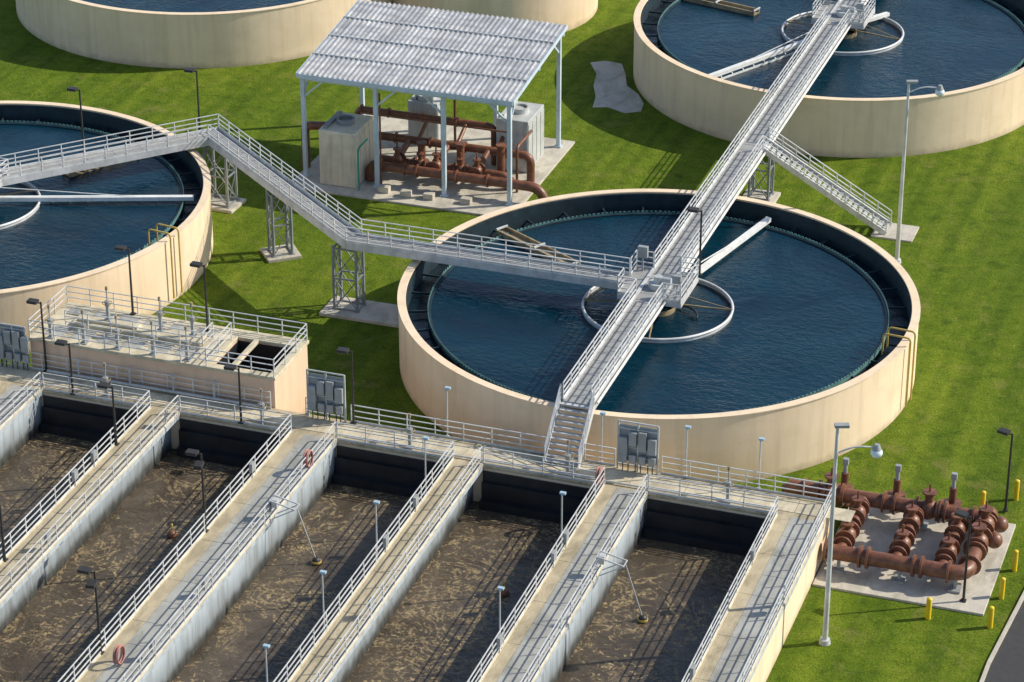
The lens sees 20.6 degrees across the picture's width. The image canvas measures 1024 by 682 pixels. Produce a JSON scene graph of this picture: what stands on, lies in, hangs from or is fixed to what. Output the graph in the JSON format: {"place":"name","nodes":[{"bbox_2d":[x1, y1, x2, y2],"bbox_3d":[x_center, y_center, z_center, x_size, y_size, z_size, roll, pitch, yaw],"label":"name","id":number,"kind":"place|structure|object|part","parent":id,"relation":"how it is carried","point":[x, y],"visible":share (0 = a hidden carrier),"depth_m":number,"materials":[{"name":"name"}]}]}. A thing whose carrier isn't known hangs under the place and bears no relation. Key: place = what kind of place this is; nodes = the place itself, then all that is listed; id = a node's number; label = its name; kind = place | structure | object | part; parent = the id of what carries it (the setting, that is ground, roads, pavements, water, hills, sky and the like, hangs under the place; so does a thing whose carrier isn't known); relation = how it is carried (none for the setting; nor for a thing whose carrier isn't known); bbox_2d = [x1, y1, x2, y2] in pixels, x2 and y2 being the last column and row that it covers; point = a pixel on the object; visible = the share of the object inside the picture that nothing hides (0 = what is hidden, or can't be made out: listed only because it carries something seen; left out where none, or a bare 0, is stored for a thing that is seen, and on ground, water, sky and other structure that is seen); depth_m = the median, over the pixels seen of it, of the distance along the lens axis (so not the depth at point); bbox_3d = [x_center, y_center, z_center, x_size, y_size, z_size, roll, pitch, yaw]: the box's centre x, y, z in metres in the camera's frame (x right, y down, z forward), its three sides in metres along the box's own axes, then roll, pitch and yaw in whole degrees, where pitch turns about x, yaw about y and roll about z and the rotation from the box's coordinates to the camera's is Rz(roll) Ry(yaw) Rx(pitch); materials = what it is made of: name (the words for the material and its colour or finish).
{"place":"outdoors","nodes":[
{"label":"outdoors","id":0,"kind":"place"},
{"bbox_2d":[0,372,42,467],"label":"basin walkway","id":1,"kind":"structure","parent":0,"point":[21,417],"depth_m":157.22,"materials":[{"name":"grey concrete"}]},
{"bbox_2d":[0,390,179,632],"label":"basin walkway","id":2,"kind":"structure","parent":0,"point":[52,540],"depth_m":147.87,"materials":[{"name":"grey concrete"}]},
{"bbox_2d":[0,502,8,561],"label":"area light post","id":3,"kind":"object","parent":2,"relation":"on","point":[5,559],"visible":1,"depth_m":141.67,"materials":[{"name":"black metal"}]},
{"bbox_2d":[100,362,111,397],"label":"gate operator","id":4,"kind":"object","parent":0,"point":[105,378],"visible":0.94,"depth_m":157.46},
{"bbox_2d":[58,414,336,681],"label":"basin walkway","id":5,"kind":"structure","parent":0,"point":[167,628],"depth_m":142.30,"materials":[{"name":"grey concrete"}]},
{"bbox_2d":[77,565,104,654],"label":"area light post","id":6,"kind":"object","parent":5,"relation":"on","point":[90,583],"visible":1,"depth_m":132.86,"materials":[{"name":"black metal"}]},
{"bbox_2d":[113,644,124,664],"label":"life ring","id":7,"kind":"object","parent":5,"relation":"on","point":[120,647],"visible":1,"depth_m":133.42,"materials":[{"name":"plastic"}]},
{"bbox_2d":[185,448,208,532],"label":"area light post","id":8,"kind":"object","parent":5,"relation":"on","point":[198,464],"visible":1,"depth_m":142.95,"materials":[{"name":"black metal"}]},
{"bbox_2d":[269,494,321,564],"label":"sampling davit","id":9,"kind":"object","parent":5,"relation":"on","point":[274,501],"visible":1,"depth_m":145.61,"materials":[{"name":"grey metal"}]},
{"bbox_2d":[303,449,314,467],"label":"life ring","id":10,"kind":"object","parent":5,"relation":"on","point":[306,455],"visible":1,"depth_m":149.74,"materials":[{"name":"plastic"}]},
{"bbox_2d":[256,388,266,424],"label":"gate operator","id":11,"kind":"object","parent":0,"point":[261,404],"visible":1,"depth_m":154.73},
{"bbox_2d":[263,643,269,681],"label":"light post","id":12,"kind":"object","parent":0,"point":[265,646],"visible":1,"depth_m":129.34,"materials":[{"name":"grey metal"}]},
{"bbox_2d":[260,189,301,262],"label":"walkway support tower","id":13,"kind":"structure","parent":0,"point":[287,251],"depth_m":179.40,"materials":[{"name":"grey metal"}]},
{"bbox_2d":[319,570,326,632],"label":"light post","id":14,"kind":"object","parent":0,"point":[321,572],"visible":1,"depth_m":135.37,"materials":[{"name":"grey metal"}]},
{"bbox_2d":[319,243,398,327],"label":"walkway support tower","id":15,"kind":"structure","parent":0,"point":[357,308],"depth_m":172.25,"materials":[{"name":"grey metal"}]},
{"bbox_2d":[0,430,751,681],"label":"aeration basin water","id":16,"kind":"structure","parent":0,"point":[442,625],"depth_m":144.27,"materials":[{"name":"brown liquid"}]},
{"bbox_2d":[167,523,176,538],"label":"float buoy","id":17,"kind":"object","parent":16,"relation":"on","point":[171,534],"visible":1,"depth_m":148.72,"materials":[{"name":"brown paint"}]},
{"bbox_2d":[501,581,508,596],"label":"float buoy","id":18,"kind":"object","parent":16,"relation":"on","point":[505,592],"visible":0.79,"depth_m":143.59,"materials":[{"name":"brown paint"}]},
{"bbox_2d":[373,500,379,560],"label":"light post","id":19,"kind":"object","parent":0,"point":[375,502],"visible":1,"depth_m":141.11,"materials":[{"name":"grey metal"}]},
{"bbox_2d":[273,441,482,681],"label":"basin walkway","id":20,"kind":"structure","parent":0,"point":[346,640],"depth_m":141.39,"materials":[{"name":"beige concrete"}]},
{"bbox_2d":[404,413,414,449],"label":"gate operator","id":21,"kind":"object","parent":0,"point":[409,429],"visible":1,"depth_m":152.20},
{"bbox_2d":[422,436,428,495],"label":"light post","id":22,"kind":"object","parent":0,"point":[425,438],"visible":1,"depth_m":147.01,"materials":[{"name":"grey metal"}]},
{"bbox_2d":[497,586,503,649],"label":"light post","id":23,"kind":"object","parent":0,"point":[499,588],"visible":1,"depth_m":133.95,"materials":[{"name":"grey metal"}]},
{"bbox_2d":[0,0,1023,681],"bbox_3d":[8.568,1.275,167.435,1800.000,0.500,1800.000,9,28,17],"label":"ground grass","id":24,"kind":"structure","parent":0,"point":[962,254],"depth_m":180.52,"materials":[{"name":"green plant"}]},
{"bbox_2d":[0,101,212,353],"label":"clarifier tank","id":25,"kind":"object","parent":24,"relation":"on","point":[153,214],"visible":0.84,"depth_m":177.25,"materials":[{"name":"beige paint"}]},
{"bbox_2d":[0,158,9,187],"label":"clarifier drive platform","id":26,"kind":"structure","parent":25,"relation":"on","point":[1,185],"depth_m":178.87,"materials":[{"name":"metal"}]},
{"bbox_2d":[0,114,629,289],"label":"elevated walkway","id":27,"kind":"structure","parent":25,"relation":"on","point":[321,216],"depth_m":174.40,"materials":[{"name":"metal"}]},
{"bbox_2d":[67,86,86,152],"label":"area light post","id":28,"kind":"object","parent":27,"relation":"on","point":[72,88],"visible":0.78,"depth_m":180.99,"materials":[{"name":"black metal"}]},
{"bbox_2d":[184,67,202,129],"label":"area light post","id":29,"kind":"object","parent":27,"relation":"on","point":[189,70],"visible":0.91,"depth_m":184.56,"materials":[{"name":"black metal"}]},
{"bbox_2d":[30,340,308,412],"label":"box walls","id":30,"kind":"structure","parent":24,"relation":"on","point":[287,388],"depth_m":158.60,"materials":[{"name":"beige concrete"}]},
{"bbox_2d":[45,304,55,339],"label":"gate operator","id":31,"kind":"object","parent":30,"relation":"on","point":[49,320],"visible":1,"depth_m":159.75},
{"bbox_2d":[78,309,88,344],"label":"gate operator","id":32,"kind":"object","parent":30,"relation":"on","point":[82,325],"visible":1,"depth_m":159.15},
{"bbox_2d":[112,315,122,350],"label":"gate operator","id":33,"kind":"object","parent":30,"relation":"on","point":[117,331],"visible":1,"depth_m":158.55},
{"bbox_2d":[114,244,135,315],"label":"area light post","id":34,"kind":"object","parent":30,"relation":"on","point":[121,248],"visible":1,"depth_m":161.49,"materials":[{"name":"black metal"}]},
{"bbox_2d":[45,307,218,356],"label":"hatch covers","id":35,"kind":"object","parent":30,"relation":"on","point":[137,319],"visible":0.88,"depth_m":160.53,"materials":[{"name":"grey metal"}]},
{"bbox_2d":[72,314,206,346],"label":"channel cover slab","id":36,"kind":"structure","parent":30,"relation":"on","point":[137,330],"depth_m":160.39,"materials":[{"name":"grey concrete"}]},
{"bbox_2d":[102,286,111,321],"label":"gate operator","id":37,"kind":"object","parent":36,"relation":"on","point":[107,303],"visible":1,"depth_m":160.71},
{"bbox_2d":[155,297,165,330],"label":"gate operator","id":38,"kind":"object","parent":36,"relation":"on","point":[159,312],"visible":1,"depth_m":159.85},
{"bbox_2d":[187,302,197,335],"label":"gate operator","id":39,"kind":"object","parent":36,"relation":"on","point":[192,319],"visible":1,"depth_m":159.26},
{"bbox_2d":[147,320,157,355],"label":"gate operator","id":40,"kind":"object","parent":30,"relation":"on","point":[152,336],"visible":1,"depth_m":157.80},
{"bbox_2d":[28,285,307,376],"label":"handrails","id":41,"kind":"object","parent":30,"relation":"on","point":[179,334],"visible":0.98,"depth_m":159.54,"materials":[{"name":"grey metal"}]},
{"bbox_2d":[29,302,308,380],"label":"box top slab","id":42,"kind":"structure","parent":30,"relation":"on","point":[254,338],"depth_m":159.54,"materials":[{"name":"grey concrete"}]},
{"bbox_2d":[181,326,191,361],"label":"gate operator","id":43,"kind":"object","parent":30,"relation":"on","point":[186,342],"visible":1,"depth_m":157.27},
{"bbox_2d":[190,261,209,331],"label":"area light post","id":44,"kind":"object","parent":30,"relation":"on","point":[196,264],"visible":0.9,"depth_m":159.46,"materials":[{"name":"black metal"}]},
{"bbox_2d":[217,340,291,372],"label":"chamber lining","id":45,"kind":"object","parent":30,"relation":"attached to","point":[262,350],"visible":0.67,"depth_m":160.23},
{"bbox_2d":[16,0,392,68],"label":"clarifier tank","id":46,"kind":"object","parent":24,"relation":"on","point":[195,34],"visible":0.93,"depth_m":209.36,"materials":[{"name":"beige paint"}]},
{"bbox_2d":[202,146,246,213],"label":"walkway support tower","id":47,"kind":"structure","parent":24,"relation":"on","point":[227,203],"depth_m":186.37,"materials":[{"name":"grey metal"}]},
{"bbox_2d":[0,351,854,561],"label":"basin head walkway","id":48,"kind":"structure","parent":24,"relation":"on","point":[679,509],"depth_m":152.59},
{"bbox_2d":[0,323,29,370],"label":"control panel rack","id":49,"kind":"object","parent":48,"relation":"on","point":[14,342],"visible":1,"depth_m":160.19,"materials":[{"name":"grey metal"}]},
{"bbox_2d":[26,298,47,372],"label":"area light post","id":50,"kind":"object","parent":48,"relation":"on","point":[33,301],"visible":1,"depth_m":159.30,"materials":[{"name":"black metal"}]},
{"bbox_2d":[54,339,75,395],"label":"area light post","id":51,"kind":"object","parent":48,"relation":"on","point":[60,342],"visible":1,"depth_m":157.07,"materials":[{"name":"black metal"}]},
{"bbox_2d":[97,381,119,445],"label":"area light post","id":52,"kind":"object","parent":48,"relation":"on","point":[103,385],"visible":1,"depth_m":151.76,"materials":[{"name":"black metal"}]},
{"bbox_2d":[224,364,244,423],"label":"area light post","id":53,"kind":"object","parent":48,"relation":"on","point":[231,367],"visible":1,"depth_m":154.00,"materials":[{"name":"black metal"}]},
{"bbox_2d":[306,369,346,421],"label":"control panel rack","id":54,"kind":"object","parent":48,"relation":"on","point":[326,392],"visible":0.99,"depth_m":154.76,"materials":[{"name":"grey metal"}]},
{"bbox_2d":[336,347,356,424],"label":"area light post","id":55,"kind":"object","parent":48,"relation":"on","point":[343,350],"visible":0.95,"depth_m":153.71,"materials":[{"name":"black metal"}]},
{"bbox_2d":[445,386,450,435],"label":"light post","id":56,"kind":"object","parent":48,"relation":"on","point":[447,388],"visible":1,"depth_m":152.81,"materials":[{"name":"grey metal"}]},
{"bbox_2d":[595,466,603,484],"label":"hose coil","id":57,"kind":"object","parent":48,"relation":"on","point":[598,470],"visible":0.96,"depth_m":148.12,"materials":[{"name":"rubber"}]},
{"bbox_2d":[600,411,605,461],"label":"light post","id":58,"kind":"object","parent":48,"relation":"on","point":[602,413],"visible":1,"depth_m":150.24,"materials":[{"name":"grey metal"}]},
{"bbox_2d":[617,419,659,474],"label":"control panel rack","id":59,"kind":"object","parent":48,"relation":"on","point":[638,444],"visible":1,"depth_m":149.59,"materials":[{"name":"grey metal"}]},
{"bbox_2d":[684,425,690,475],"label":"light post","id":60,"kind":"object","parent":48,"relation":"on","point":[687,427],"visible":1,"depth_m":148.92,"materials":[{"name":"grey metal"}]},
{"bbox_2d":[757,437,764,487],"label":"light post","id":61,"kind":"object","parent":48,"relation":"on","point":[761,439],"visible":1,"depth_m":147.85,"materials":[{"name":"grey metal"}]},
{"bbox_2d":[293,0,574,215],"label":"pump shelter","id":62,"kind":"object","parent":24,"relation":"on","point":[492,62],"visible":0.88,"depth_m":189.13,"materials":[{"name":"metal"}]},
{"bbox_2d":[319,110,373,187],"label":"blower enclosure","id":63,"kind":"object","parent":62,"relation":"on","point":[343,136],"visible":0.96,"depth_m":188.76,"materials":[{"name":"grey metal"}]},
{"bbox_2d":[319,120,373,184],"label":"doors","id":64,"kind":"structure","parent":63,"relation":"in","point":[324,139],"depth_m":188.80,"materials":[{"name":"grey metal"}]},
{"bbox_2d":[408,94,440,139],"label":"electrical cabinet","id":65,"kind":"object","parent":62,"relation":"on","point":[418,103],"visible":0.32,"depth_m":195.18,"materials":[{"name":"grey metal"}]},
{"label":"doors","id":66,"kind":"part","parent":65,"relation":"part of","materials":[{"name":"grey metal"}]},
{"bbox_2d":[301,93,548,204],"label":"shelter pipework","id":67,"kind":"object","parent":62,"relation":"on","point":[459,170],"visible":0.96,"depth_m":189.36,"materials":[{"name":"brown paint"}]},
{"bbox_2d":[496,100,543,172],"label":"generator enclosure","id":68,"kind":"object","parent":62,"relation":"on","point":[527,117],"visible":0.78,"depth_m":191.02,"materials":[{"name":"grey metal"}]},
{"bbox_2d":[497,108,543,169],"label":"doors","id":69,"kind":"structure","parent":68,"relation":"in","point":[536,138],"depth_m":191.21,"materials":[{"name":"grey metal"}]},
{"bbox_2d":[392,0,597,31],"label":"storage tank","id":70,"kind":"object","parent":24,"relation":"on","point":[572,14],"visible":0.38,"depth_m":213.73,"materials":[{"name":"beige paint"}]},
{"bbox_2d":[397,189,920,482],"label":"clarifier tank","id":71,"kind":"object","parent":24,"relation":"on","point":[789,334],"visible":0.86,"depth_m":162.63,"materials":[{"name":"beige paint"}]},
{"bbox_2d":[544,0,918,467],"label":"elevated walkway","id":72,"kind":"structure","parent":24,"relation":"on","point":[596,377],"depth_m":176.22,"materials":[{"name":"metal"}]},
{"bbox_2d":[617,245,698,307],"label":"clarifier drive platform","id":73,"kind":"structure","parent":72,"relation":"on","point":[681,290],"depth_m":164.47,"materials":[{"name":"metal"}]},
{"bbox_2d":[687,206,702,275],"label":"area light post","id":74,"kind":"object","parent":73,"relation":"on","point":[693,209],"visible":1,"depth_m":164.84,"materials":[{"name":"black metal"}]},
{"bbox_2d":[743,141,780,202],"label":"walkway support tower","id":75,"kind":"structure","parent":24,"relation":"on","point":[770,195],"depth_m":187.51,"materials":[{"name":"grey metal"}]},
{"bbox_2d":[633,0,1023,157],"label":"clarifier tank","id":76,"kind":"object","parent":24,"relation":"on","point":[714,68],"visible":0.94,"depth_m":200.05,"materials":[{"name":"beige paint"}]},
{"bbox_2d":[811,0,875,29],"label":"clarifier drive platform","id":77,"kind":"structure","parent":76,"relation":"on","point":[862,17],"depth_m":204.66,"materials":[{"name":"metal"}]},
{"bbox_2d":[819,423,882,645],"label":"tall street lamp","id":78,"kind":"object","parent":24,"relation":"on","point":[876,452],"visible":1,"depth_m":136.78,"materials":[{"name":"metal"}]},
{"bbox_2d":[782,457,1015,615],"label":"valve station","id":79,"kind":"object","parent":24,"relation":"on","point":[894,544],"visible":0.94,"depth_m":145.97,"materials":[{"name":"metal"}]},
{"bbox_2d":[954,509,971,602],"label":"area light post","id":80,"kind":"object","parent":79,"relation":"on","point":[961,513],"visible":1,"depth_m":141.60,"materials":[{"name":"black metal"}]},
{"bbox_2d":[894,80,944,263],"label":"tall street lamp","id":81,"kind":"object","parent":24,"relation":"on","point":[939,91],"visible":0.92,"depth_m":176.01,"materials":[{"name":"metal"}]},
{"bbox_2d":[925,597,931,619],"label":"yellow bollard","id":82,"kind":"object","parent":24,"relation":"on","point":[928,608],"visible":1,"depth_m":141.55,"materials":[{"name":"metal"}]},
{"bbox_2d":[980,491,985,504],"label":"yellow bollard","id":83,"kind":"object","parent":24,"relation":"on","point":[983,498],"visible":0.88,"depth_m":150.97,"materials":[{"name":"metal"}]},
{"bbox_2d":[987,606,993,628],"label":"yellow bollard","id":84,"kind":"object","parent":24,"relation":"on","point":[990,618],"visible":1,"depth_m":140.82,"materials":[{"name":"metal"}]},
{"bbox_2d":[999,577,1005,599],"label":"yellow bollard","id":85,"kind":"object","parent":24,"relation":"on","point":[1002,587],"visible":1,"depth_m":143.24,"materials":[{"name":"metal"}]},
{"bbox_2d":[997,427,1012,511],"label":"area light post","id":86,"kind":"object","parent":24,"relation":"on","point":[1003,431],"visible":1,"depth_m":149.85,"materials":[{"name":"black metal"}]},
{"bbox_2d":[1012,550,1018,571],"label":"yellow bollard","id":87,"kind":"object","parent":24,"relation":"on","point":[1015,560],"visible":1,"depth_m":145.64,"materials":[{"name":"metal"}]},
{"bbox_2d":[1013,479,1019,500],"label":"yellow bollard","id":88,"kind":"object","parent":24,"relation":"on","point":[1016,490],"visible":1,"depth_m":152.15,"materials":[{"name":"metal"}]},
{"bbox_2d":[467,467,647,681],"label":"basin walkway","id":89,"kind":"structure","parent":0,"point":[540,642],"depth_m":140.08,"materials":[{"name":"beige concrete"}]},
{"bbox_2d":[596,550,647,622],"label":"sampling davit","id":90,"kind":"object","parent":89,"relation":"on","point":[602,560],"visible":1,"depth_m":140.66,"materials":[{"name":"grey metal"}]},
{"bbox_2d":[559,491,565,551],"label":"light post","id":91,"kind":"object","parent":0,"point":[561,493],"visible":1,"depth_m":141.94,"materials":[{"name":"grey metal"}]},
{"bbox_2d":[563,439,573,476],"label":"gate operator","id":92,"kind":"object","parent":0,"point":[567,456],"visible":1,"depth_m":149.59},
{"bbox_2d":[590,61,643,112],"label":"concrete path","id":93,"kind":"structure","parent":0,"point":[613,90],"depth_m":205.08,"materials":[{"name":"grey concrete"}]},
{"bbox_2d":[723,466,733,503],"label":"gate operator","id":94,"kind":"object","parent":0,"point":[728,482],"visible":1,"depth_m":147.06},
{"bbox_2d":[750,528,823,681],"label":"basin outer wall","id":95,"kind":"structure","parent":0,"point":[784,625],"depth_m":140.26,"materials":[{"name":"beige concrete"}]},
{"bbox_2d":[681,496,823,681],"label":"basin walkway","id":96,"kind":"structure","parent":95,"relation":"on","point":[747,625],"depth_m":138.60,"materials":[{"name":"beige concrete"}]},
{"bbox_2d":[984,601,1023,681],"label":"road","id":97,"kind":"structure","parent":0,"point":[1007,664],"depth_m":138.76,"materials":[{"name":"grey asphalt"}]},
{"bbox_2d":[980,591,1023,681],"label":"road kerb","id":98,"kind":"structure","parent":97,"relation":"on","point":[1000,639],"depth_m":140.06,"materials":[{"name":"concrete"}]}
]}

